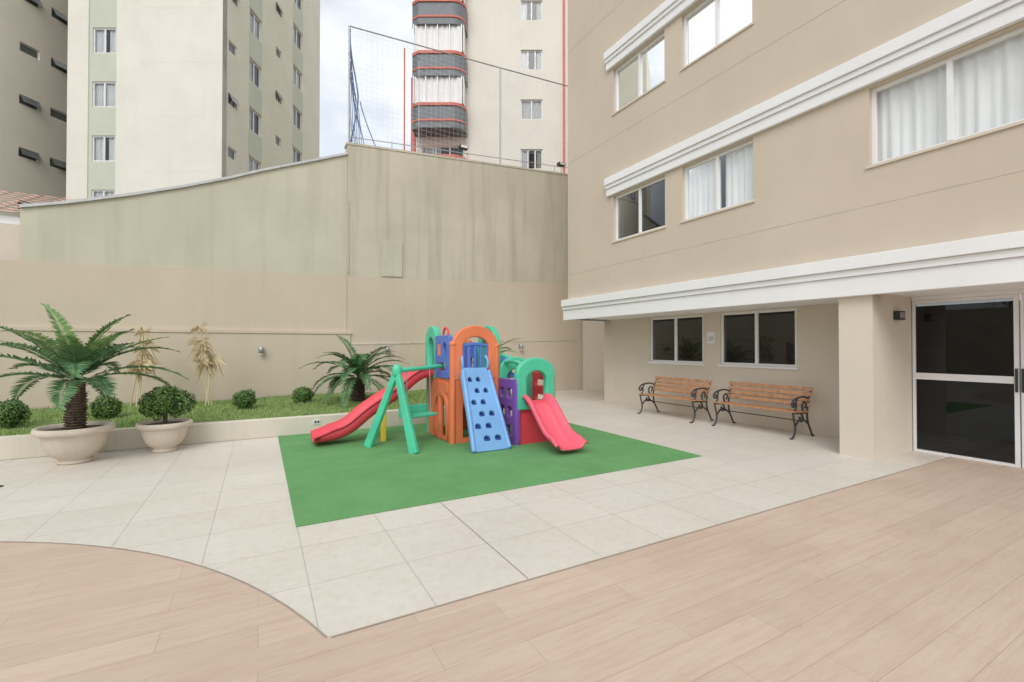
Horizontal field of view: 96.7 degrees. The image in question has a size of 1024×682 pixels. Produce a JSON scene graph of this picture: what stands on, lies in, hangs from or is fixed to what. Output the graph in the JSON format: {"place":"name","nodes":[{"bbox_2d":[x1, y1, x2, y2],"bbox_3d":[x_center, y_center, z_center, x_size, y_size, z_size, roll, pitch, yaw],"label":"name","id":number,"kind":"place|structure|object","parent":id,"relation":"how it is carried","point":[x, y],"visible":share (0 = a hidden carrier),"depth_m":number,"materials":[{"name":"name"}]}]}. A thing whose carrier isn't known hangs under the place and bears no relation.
{"place":"outdoors","nodes":[
{"label":"outdoors","id":0,"kind":"place"},
{"bbox_2d":[0,215,19,260],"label":"walls","id":1,"kind":"structure","parent":0,"point":[9,237],"depth_m":9.14,"materials":[{"name":"white paint"}]},
{"bbox_2d":[0,191,74,211],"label":"tiled roof","id":2,"kind":"structure","parent":1,"relation":"on","point":[23,199],"depth_m":10.36,"materials":[{"name":"tile"}]},
{"bbox_2d":[0,0,67,216],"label":"walls","id":3,"kind":"structure","parent":0,"point":[42,81],"depth_m":25.30,"materials":[{"name":"beige paint"}]},
{"bbox_2d":[18,0,67,203],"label":"window frames","id":4,"kind":"structure","parent":3,"relation":"attached to","point":[27,152],"depth_m":25.52,"materials":[{"name":"grey metal"}]},
{"bbox_2d":[18,0,67,208],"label":"window glass","id":5,"kind":"object","parent":4,"relation":"in","point":[33,53],"visible":0.42,"depth_m":26.21,"materials":[{"name":"black glass"}]},
{"bbox_2d":[66,0,319,200],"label":"walls","id":6,"kind":"structure","parent":0,"point":[173,58],"depth_m":24.16,"materials":[{"name":"beige paint"}]},
{"bbox_2d":[94,0,298,196],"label":"curtains","id":7,"kind":"object","parent":6,"relation":"attached to","point":[99,94],"visible":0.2,"depth_m":24.38,"materials":[{"name":"fabric"}]},
{"bbox_2d":[92,0,300,196],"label":"window frames","id":8,"kind":"structure","parent":6,"relation":"attached to","point":[234,99],"depth_m":24.31,"materials":[{"name":"white metal"}]},
{"bbox_2d":[228,0,279,159],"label":"window glass","id":9,"kind":"object","parent":8,"relation":"in","point":[231,103],"visible":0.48,"depth_m":25.18,"materials":[{"name":"grey glass"}]},
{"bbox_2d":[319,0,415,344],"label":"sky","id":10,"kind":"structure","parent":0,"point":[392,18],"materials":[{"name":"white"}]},
{"bbox_2d":[0,390,947,636],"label":"tiled pavement","id":11,"kind":"structure","parent":0,"point":[225,507],"depth_m":4.12,"materials":[{"name":"tile"}]},
{"bbox_2d":[0,303,189,464],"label":"potted cycad","id":12,"kind":"object","parent":11,"relation":"on","point":[75,437],"visible":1,"depth_m":5.75,"materials":[{"name":"plant"}]},
{"bbox_2d":[135,385,197,452],"bbox_3d":[-4.943,1.093,6.532,0.718,0.955,0.660,0,-1,-29],"label":"potted boxwood","id":13,"kind":"object","parent":11,"relation":"on","point":[159,434],"visible":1,"depth_m":6.39,"materials":[{"name":"plant"}]},
{"bbox_2d":[0,260,350,408],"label":"wall","id":14,"kind":"structure","parent":11,"relation":"on","point":[291,323],"depth_m":10.17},
{"bbox_2d":[20,155,346,275],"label":"wall","id":15,"kind":"structure","parent":14,"relation":"on","point":[291,219],"depth_m":10.50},
{"bbox_2d":[19,152,347,207],"bbox_3d":[-7.034,-3.763,10.520,6.097,2.347,0.350,0,-1,-29],"label":"wall flashing","id":16,"kind":"object","parent":15,"relation":"attached to","point":[166,188],"depth_m":10.07,"materials":[{"name":"grey metal"}]},
{"bbox_2d":[258,346,263,354],"bbox_3d":[-5.945,0.227,10.784,0.120,0.200,0.148,0,-1,-29],"label":"wall lamp","id":17,"kind":"object","parent":14,"relation":"attached to","point":[261,349],"visible":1,"depth_m":10.73,"materials":[{"name":"metal"}]},
{"bbox_2d":[0,392,542,460],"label":"garden bed","id":18,"kind":"object","parent":11,"relation":"on","point":[23,446],"visible":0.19,"depth_m":7.13,"materials":[{"name":"beige concrete"}]},
{"bbox_2d":[0,389,511,435],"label":"lawn","id":19,"kind":"structure","parent":18,"relation":"on","point":[225,410],"depth_m":8.55,"materials":[{"name":"plant"}]},
{"bbox_2d":[0,398,32,427],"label":"boxwood bush","id":20,"kind":"object","parent":19,"relation":"on","point":[13,413],"visible":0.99,"depth_m":6.92,"materials":[{"name":"green plant"}]},
{"bbox_2d":[88,395,123,419],"bbox_3d":[-6.886,1.138,7.729,0.451,0.488,0.498,0,-1,-29],"label":"boxwood bush","id":21,"kind":"object","parent":19,"relation":"on","point":[102,408],"visible":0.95,"depth_m":7.62,"materials":[{"name":"green plant"}]},
{"bbox_2d":[122,325,162,406],"bbox_3d":[-7.353,0.507,9.093,0.679,1.644,0.582,0,-1,-29],"label":"dried dracaena","id":22,"kind":"object","parent":19,"relation":"on","point":[140,360],"visible":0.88,"depth_m":9.04,"materials":[{"name":"beige plant"}]},
{"bbox_2d":[186,322,226,405],"bbox_3d":[-6.258,0.468,9.335,0.731,1.730,0.568,0,-1,-29],"label":"dried dracaena","id":23,"kind":"object","parent":19,"relation":"on","point":[209,361],"visible":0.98,"depth_m":9.28,"materials":[{"name":"beige plant"}]},
{"bbox_2d":[231,389,256,408],"bbox_3d":[-5.269,1.156,8.948,0.450,0.421,0.476,0,-1,-29],"label":"boxwood bush","id":24,"kind":"object","parent":19,"relation":"on","point":[245,399],"visible":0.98,"depth_m":8.86,"materials":[{"name":"green plant"}]},
{"bbox_2d":[292,386,313,402],"bbox_3d":[-4.517,1.176,9.825,0.403,0.393,0.404,0,-1,17],"label":"boxwood bush","id":25,"kind":"object","parent":19,"relation":"on","point":[302,394],"visible":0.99,"depth_m":9.72,"materials":[{"name":"green plant"}]},
{"bbox_2d":[299,334,407,408],"bbox_3d":[-3.401,0.696,9.975,2.311,1.707,1.994,0,-1,-29],"label":"cycad palm","id":26,"kind":"object","parent":19,"relation":"on","point":[357,363],"visible":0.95,"depth_m":9.86,"materials":[{"name":"green plant"}]},
{"bbox_2d":[444,338,520,378],"bbox_3d":[-0.728,0.639,11.000,2.156,1.420,1.964,0,-1,-29],"label":"cycad palm","id":27,"kind":"object","parent":19,"relation":"on","point":[501,344],"visible":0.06,"depth_m":10.84,"materials":[{"name":"green plant"}]},
{"bbox_2d":[346,145,582,392],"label":"concrete wall","id":28,"kind":"structure","parent":11,"relation":"on","point":[483,245],"depth_m":13.39,"materials":[{"name":"beige concrete"}]},
{"bbox_2d":[347,200,348,272],"bbox_3d":[-4.271,-2.722,11.857,0.035,1.900,0.029,0,-1,-29],"label":"corner pipe","id":29,"kind":"object","parent":28,"relation":"attached to","point":[347,236],"visible":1,"depth_m":11.85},
{"bbox_2d":[382,241,401,276],"bbox_3d":[-3.268,-2.236,12.430,0.550,0.980,0.030,0,-1,-30],"label":"wall patch","id":30,"kind":"object","parent":28,"relation":"attached to","point":[391,259],"visible":1,"depth_m":12.41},
{"bbox_2d":[344,142,567,175],"bbox_3d":[-0.951,-5.430,13.993,7.951,0.637,0.335,0,-1,-30],"label":"wall coping","id":31,"kind":"object","parent":28,"relation":"on","point":[418,153],"depth_m":13.25,"materials":[{"name":"grey concrete"}]},
{"bbox_2d":[348,25,567,173],"bbox_3d":[-0.991,-6.968,14.152,7.891,3.793,0.450,0,-1,-29],"label":"safety net","id":32,"kind":"object","parent":31,"relation":"on","point":[351,125],"visible":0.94,"depth_m":12.95,"materials":[{"name":"metal"}]},
{"bbox_2d":[458,144,467,158],"bbox_3d":[-1.453,-5.615,13.572,0.262,0.400,0.170,0,-1,-29],"label":"floodlight","id":33,"kind":"object","parent":31,"relation":"attached to","point":[463,147],"visible":1,"depth_m":13.54,"materials":[{"name":"metal"}]},
{"bbox_2d":[557,162,565,172],"bbox_3d":[1.667,-5.834,15.372,0.262,0.350,0.170,0,-1,-29],"label":"floodlight","id":34,"kind":"object","parent":31,"relation":"on","point":[561,164],"visible":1,"depth_m":15.35,"materials":[{"name":"metal"}]},
{"bbox_2d":[0,457,949,636],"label":"expansion joint","id":35,"kind":"object","parent":11,"relation":"on","point":[438,605],"visible":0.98,"depth_m":3.09,"materials":[{"name":"grey concrete"}]},
{"bbox_2d":[278,422,700,526],"bbox_3d":[-0.645,1.567,6.840,4.980,0.013,4.280,0,-1,-29],"label":"artificial turf mat","id":36,"kind":"object","parent":11,"relation":"on","point":[350,475],"visible":0.8,"depth_m":5.61,"materials":[{"name":"green carpet"}]},
{"bbox_2d":[364,375,395,447],"bbox_3d":[-1.917,1.007,6.683,0.559,1.175,0.103,0,-1,10],"label":"swing leg","id":37,"kind":"object","parent":36,"relation":"on","point":[369,442],"visible":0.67,"depth_m":6.66,"materials":[{"name":"green plastic"}]},
{"bbox_2d":[392,364,401,376],"bbox_3d":[-1.680,0.432,6.657,0.140,0.180,0.138,0,-1,-29],"label":"swing hub","id":38,"kind":"object","parent":37,"relation":"on","point":[396,369],"visible":0.89,"depth_m":6.60,"materials":[{"name":"green plastic"}]},
{"bbox_2d":[402,364,443,371],"bbox_3d":[-1.396,0.416,6.991,0.880,0.107,0.070,1,-1,-50],"label":"swing bar","id":39,"kind":"object","parent":38,"relation":"attached to","point":[418,368],"visible":0.79,"depth_m":6.98,"materials":[{"name":"green plastic"}]},
{"bbox_2d":[398,403,436,417],"bbox_3d":[-1.418,1.060,6.887,0.508,0.170,0.309,1,-1,-47],"label":"swing seat","id":40,"kind":"object","parent":39,"relation":"hanging from","point":[416,409],"visible":0.67,"depth_m":6.95,"materials":[{"name":"green plastic"}]},
{"bbox_2d":[406,369,430,411],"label":"swing ropes","id":41,"kind":"object","parent":37,"relation":"attached to","point":[430,389],"visible":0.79,"depth_m":7.05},
{"bbox_2d":[380,413,385,441],"bbox_3d":[-2.014,1.337,7.125,0.080,0.480,0.080,0,-1,-29],"label":"slide support","id":42,"kind":"object","parent":36,"relation":"on","point":[383,431],"visible":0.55,"depth_m":7.09,"materials":[{"name":"yellow plastic"}]},
{"bbox_2d":[395,373,418,453],"bbox_3d":[-1.511,1.005,6.468,0.105,1.176,0.578,1,-1,-45],"label":"swing leg","id":43,"kind":"object","parent":36,"relation":"on","point":[412,444],"visible":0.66,"depth_m":6.42,"materials":[{"name":"green plastic"}]},
{"bbox_2d":[426,334,427,431],"bbox_3d":[-1.438,0.736,7.908,0.104,1.700,0.099,0,-1,-29],"label":"post","id":44,"kind":"object","parent":36,"relation":"on","point":[426,389],"visible":0.3,"depth_m":7.87,"materials":[{"name":"green plastic"}]},
{"bbox_2d":[310,365,433,442],"bbox_3d":[-2.187,0.962,7.296,1.868,1.104,0.594,0,-1,-29],"label":"slide","id":45,"kind":"object","parent":44,"relation":"attached to","point":[357,417],"visible":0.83,"depth_m":7.13,"materials":[{"name":"red plastic"}]},
{"bbox_2d":[425,326,440,378],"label":"green arch","id":46,"kind":"structure","parent":44,"relation":"attached to","point":[433,332],"depth_m":7.80,"materials":[{"name":"plastic"}]},
{"bbox_2d":[428,377,448,441],"bbox_3d":[-1.171,1.090,7.423,0.060,0.996,1.116,0,-1,-29],"label":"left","id":47,"kind":"object","parent":36,"relation":"on","point":[433,392],"visible":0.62,"depth_m":7.62,"materials":[{"name":"orange plastic"}]},
{"bbox_2d":[434,381,447,393],"bbox_3d":[-1.139,0.739,7.307,0.030,0.172,0.632,0,-1,-29],"label":"relief","id":48,"kind":"object","parent":47,"relation":"attached to","point":[443,386],"visible":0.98,"depth_m":7.21,"materials":[{"name":"orange plastic"}]},
{"bbox_2d":[435,335,452,378],"bbox_3d":[-1.087,0.248,7.239,0.070,0.676,0.616,0,-1,-29],"label":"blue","id":49,"kind":"object","parent":47,"relation":"on","point":[443,341],"visible":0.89,"depth_m":7.19,"materials":[{"name":"plastic"}]},
{"bbox_2d":[442,327,448,334],"bbox_3d":[-1.057,-0.101,7.271,0.036,0.250,0.252,0,-1,-29],"label":"steering wheel","id":50,"kind":"object","parent":49,"relation":"attached to","point":[444,329],"visible":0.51,"depth_m":7.24,"materials":[{"name":"red plastic"}]},
{"bbox_2d":[433,389,447,441],"bbox_3d":[-1.139,1.165,7.303,0.040,0.787,0.636,0,-1,-29],"label":"arch rib","id":51,"kind":"object","parent":36,"relation":"on","point":[440,392],"visible":0.88,"depth_m":7.19,"materials":[{"name":"orange plastic"}]},
{"bbox_2d":[438,343,443,437],"bbox_3d":[-1.157,0.770,7.400,0.104,1.620,0.099,0,-1,-29],"label":"post","id":52,"kind":"object","parent":36,"relation":"on","point":[440,415],"visible":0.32,"depth_m":7.36,"materials":[{"name":"orange plastic"}]},
{"bbox_2d":[449,346,455,443],"bbox_3d":[-0.904,0.815,6.945,0.104,1.520,0.099,0,-1,-29],"label":"post","id":53,"kind":"object","parent":36,"relation":"on","point":[452,410],"visible":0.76,"depth_m":6.90,"materials":[{"name":"orange plastic"}]},
{"bbox_2d":[444,405,466,429],"bbox_3d":[-1.114,1.097,8.083,0.756,0.996,0.060,0,-1,-29],"label":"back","id":54,"kind":"object","parent":36,"relation":"on","point":[464,420],"visible":0.02,"depth_m":8.19,"materials":[{"name":"orange plastic"}]},
{"bbox_2d":[444,347,466,369],"bbox_3d":[-1.114,0.313,8.092,0.756,0.566,0.060,0,-1,-29],"label":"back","id":55,"kind":"object","parent":54,"relation":"on","point":[465,358],"visible":0.03,"depth_m":8.21,"materials":[{"name":"blue plastic"}]},
{"bbox_2d":[456,378,493,442],"bbox_3d":[-0.581,1.087,7.121,0.756,0.996,0.060,0,-1,-29],"label":"panel","id":56,"kind":"object","parent":36,"relation":"on","point":[460,438],"visible":0.21,"depth_m":6.97,"materials":[{"name":"orange plastic"}]},
{"bbox_2d":[452,325,496,379],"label":"front arch","id":57,"kind":"structure","parent":56,"relation":"on","point":[464,334],"depth_m":7.08,"materials":[{"name":"orange plastic"}]},
{"bbox_2d":[463,346,487,367],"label":"spindles","id":58,"kind":"object","parent":57,"relation":"attached to","point":[474,356],"visible":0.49,"depth_m":7.11,"materials":[{"name":"blue plastic"}]},
{"bbox_2d":[463,343,487,369],"bbox_3d":[-0.581,0.255,7.130,0.453,0.462,0.060,0,-1,-29],"label":"spindle rail","id":59,"kind":"object","parent":57,"relation":"attached to","point":[475,344],"visible":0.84,"depth_m":7.11,"materials":[{"name":"blue plastic"}]},
{"bbox_2d":[468,378,500,440],"bbox_3d":[-0.478,1.053,6.792,0.508,1.046,0.633,0,-1,-29],"label":"ramp backing","id":60,"kind":"object","parent":36,"relation":"on","point":[487,425],"visible":0.01,"depth_m":6.76,"materials":[{"name":"blue plastic"}]},
{"bbox_2d":[460,367,510,452],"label":"climbing ramp","id":61,"kind":"structure","parent":36,"relation":"on","point":[485,409],"depth_m":6.69,"materials":[{"name":"blue plastic"}]},
{"bbox_2d":[461,370,475,451],"bbox_3d":[-0.633,0.997,6.603,0.071,1.110,0.699,0,-1,-20],"label":"ramp rim","id":62,"kind":"object","parent":61,"relation":"attached to","point":[469,414],"visible":1,"depth_m":6.55,"materials":[{"name":"blue plastic"}]},
{"bbox_2d":[461,355,488,368],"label":"ramp handles","id":63,"kind":"object","parent":61,"relation":"on","point":[485,356],"visible":1,"depth_m":7.12,"materials":[{"name":"blue plastic"}]},
{"bbox_2d":[487,370,511,446],"bbox_3d":[-0.202,1.000,6.842,0.070,1.110,0.691,0,-1,-31],"label":"ramp rim","id":64,"kind":"object","parent":61,"relation":"attached to","point":[501,417],"visible":1,"depth_m":6.80,"materials":[{"name":"blue plastic"}]},
{"bbox_2d":[494,347,498,397],"bbox_3d":[-0.257,0.829,7.303,0.104,1.500,0.099,0,-1,-29],"label":"post","id":65,"kind":"object","parent":36,"relation":"on","point":[496,381],"visible":0.33,"depth_m":7.26,"materials":[{"name":"orange plastic"}]},
{"bbox_2d":[478,326,500,371],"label":"green arch","id":66,"kind":"structure","parent":65,"relation":"attached to","point":[493,330],"depth_m":7.50,"materials":[{"name":"plastic"}]},
{"bbox_2d":[499,378,519,444],"bbox_3d":[-0.064,1.077,7.076,0.070,0.976,0.656,0,-1,-29],"label":"panel","id":67,"kind":"object","parent":36,"relation":"on","point":[507,400],"visible":0.78,"depth_m":6.96,"materials":[{"name":"plastic"}]},
{"bbox_2d":[514,379,519,445],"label":"posts","id":68,"kind":"object","parent":36,"relation":"on","point":[514,413],"visible":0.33,"depth_m":6.81,"materials":[{"name":"purple plastic"}]},
{"bbox_3d":[0.204,1.049,7.254,0.580,0.060,0.510,0,-1,-29],"label":"low platform","id":69,"kind":"object","parent":68,"relation":"attached to","visible":0},
{"bbox_2d":[499,357,531,399],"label":"back arch","id":70,"kind":"structure","parent":69,"relation":"on","point":[505,369],"depth_m":7.43,"materials":[{"name":"green plastic"}]},
{"bbox_2d":[501,353,511,357],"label":"green rails","id":71,"kind":"object","parent":70,"relation":"attached to","point":[505,355],"visible":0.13,"depth_m":7.59,"materials":[{"name":"plastic"}]},
{"bbox_2d":[501,358,513,377],"bbox_3d":[-0.042,0.441,7.516,0.516,0.336,0.050,0,-1,-12],"label":"side blue panel","id":72,"kind":"object","parent":70,"relation":"attached to","point":[510,374],"visible":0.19,"depth_m":7.49,"materials":[{"name":"plastic"}]},
{"bbox_2d":[520,409,547,444],"bbox_3d":[0.342,1.306,7.002,0.656,0.556,0.040,0,-1,-29],"label":"panel","id":73,"kind":"object","parent":36,"relation":"on","point":[530,431],"visible":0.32,"depth_m":6.94,"materials":[{"name":"red plastic"}]},
{"bbox_2d":[514,358,554,409],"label":"front arch","id":74,"kind":"structure","parent":73,"relation":"on","point":[526,367],"depth_m":6.91,"materials":[{"name":"green plastic"}]},
{"bbox_2d":[504,359,524,363],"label":"arch ribs","id":75,"kind":"object","parent":74,"relation":"attached to","point":[512,361],"visible":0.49,"depth_m":7.16,"materials":[{"name":"green plastic"}]},
{"bbox_2d":[526,400,544,404],"bbox_3d":[0.348,0.945,6.963,0.586,0.076,0.060,0,-1,-29],"label":"slide mouth","id":76,"kind":"object","parent":74,"relation":"attached to","point":[538,401],"visible":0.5,"depth_m":6.95},
{"bbox_2d":[532,372,542,399],"bbox_3d":[0.496,1.040,7.387,0.060,1.056,0.656,0,-1,-29],"label":"panel","id":77,"kind":"object","parent":36,"relation":"on","point":[537,389],"visible":0.27,"depth_m":7.52,"materials":[{"name":"plastic"}]},
{"bbox_2d":[522,393,587,450],"bbox_3d":[0.586,1.146,6.612,0.578,0.700,0.943,0,-1,-29],"label":"slide front","id":78,"kind":"object","parent":36,"relation":"on","point":[558,432],"visible":0.97,"depth_m":6.62,"materials":[{"name":"red plastic"}]},
{"bbox_2d":[583,321,603,391],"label":"side wall","id":79,"kind":"structure","parent":11,"relation":"on","point":[593,355],"depth_m":15.12,"materials":[{"name":"beige paint"}]},
{"bbox_2d":[637,376,713,422],"bbox_3d":[3.409,1.206,9.606,0.680,0.825,1.480,0,-1,-29],"label":"park bench","id":80,"kind":"object","parent":11,"relation":"on","point":[702,394],"visible":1,"depth_m":9.57,"materials":[{"name":"wood"}]},
{"bbox_2d":[711,381,814,439],"bbox_3d":[4.396,1.190,8.073,0.680,0.825,1.520,0,-1,-29],"label":"park bench","id":81,"kind":"object","parent":11,"relation":"on","point":[793,403],"visible":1,"depth_m":8.03,"materials":[{"name":"wood"}]},
{"bbox_2d":[568,0,1023,459],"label":"walls","id":82,"kind":"structure","parent":11,"relation":"on","point":[854,362],"depth_m":7.26,"materials":[{"name":"beige paint"}]},
{"bbox_2d":[707,331,714,343],"bbox_3d":[4.167,-0.072,9.526,0.014,0.250,0.180,0,-1,-29],"label":"notice sign","id":83,"kind":"object","parent":82,"relation":"attached to","point":[710,337],"visible":1,"depth_m":9.51,"materials":[{"name":"white metal"}]},
{"bbox_2d":[561,0,1023,321],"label":"mouldings","id":84,"kind":"object","parent":82,"relation":"attached to","point":[996,259],"visible":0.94,"depth_m":6.34,"materials":[{"name":"white paint"}]},
{"bbox_2d":[568,0,1023,274],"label":"render joints","id":85,"kind":"object","parent":82,"relation":"attached to","point":[795,222],"visible":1,"depth_m":7.15,"materials":[{"name":"beige paint"}]},
{"bbox_2d":[611,0,1023,369],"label":"window frames","id":86,"kind":"structure","parent":82,"relation":"attached to","point":[949,64],"depth_m":8.11,"materials":[{"name":"white metal"}]},
{"bbox_2d":[618,0,794,364],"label":"window glass","id":87,"kind":"object","parent":86,"relation":"in","point":[776,337],"visible":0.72,"depth_m":9.24,"materials":[{"name":"grey glass"}]},
{"bbox_2d":[688,33,1023,217],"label":"curtains","id":88,"kind":"object","parent":82,"relation":"attached to","point":[988,94],"visible":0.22,"depth_m":5.62,"materials":[{"name":"fabric"}]},
{"bbox_2d":[893,311,905,319],"bbox_3d":[5.343,-0.352,6.269,0.180,0.120,0.079,0,-1,-29],"label":"wall light","id":89,"kind":"object","parent":82,"relation":"attached to","point":[899,315],"visible":1,"depth_m":6.23,"materials":[{"name":"black plastic"}]},
{"bbox_2d":[911,289,1023,467],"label":"door frames","id":90,"kind":"structure","parent":82,"relation":"attached to","point":[1017,295],"depth_m":5.78,"materials":[{"name":"white metal"}]},
{"bbox_2d":[915,298,1014,463],"bbox_3d":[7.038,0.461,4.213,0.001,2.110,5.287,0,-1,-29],"label":"door glass","id":91,"kind":"object","parent":90,"relation":"in","point":[965,418],"visible":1,"depth_m":6.03,"materials":[{"name":"black glass"}]},
{"bbox_2d":[1015,369,1023,392],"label":"door handle","id":92,"kind":"object","parent":90,"relation":"attached to","point":[1016,378],"visible":1,"depth_m":5.59,"materials":[{"name":"metal"}]},
{"bbox_2d":[411,0,582,343],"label":"walls","id":93,"kind":"structure","parent":0,"point":[500,33],"depth_m":26.14,"materials":[{"name":"paint"}]},
{"bbox_2d":[414,0,540,167],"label":"curtains","id":94,"kind":"object","parent":93,"relation":"attached to","point":[443,38],"visible":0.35,"depth_m":25.20,"materials":[{"name":"fabric"}]},
{"bbox_2d":[413,0,541,168],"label":"window frames","id":95,"kind":"structure","parent":93,"relation":"attached to","point":[463,97],"depth_m":26.20,"materials":[{"name":"white metal"}]},
{"bbox_2d":[0,457,1023,681],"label":"wood look pavement","id":96,"kind":"structure","parent":0,"point":[915,574],"depth_m":2.54,"materials":[{"name":"tile"}]},
{"bbox_3d":[-0.791,0.789,8.266,0.104,1.600,0.099,0,-1,-29],"label":"post","id":97,"kind":"object","parent":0,"visible":0},
{"bbox_2d":[471,346,477,367],"bbox_3d":[-0.684,0.337,8.079,0.060,0.516,0.456,0,-1,-29],"label":"panel","id":98,"kind":"object","parent":97,"relation":"attached to","point":[472,356],"visible":0.2,"depth_m":8.04,"materials":[{"name":"plastic"}]}
]}

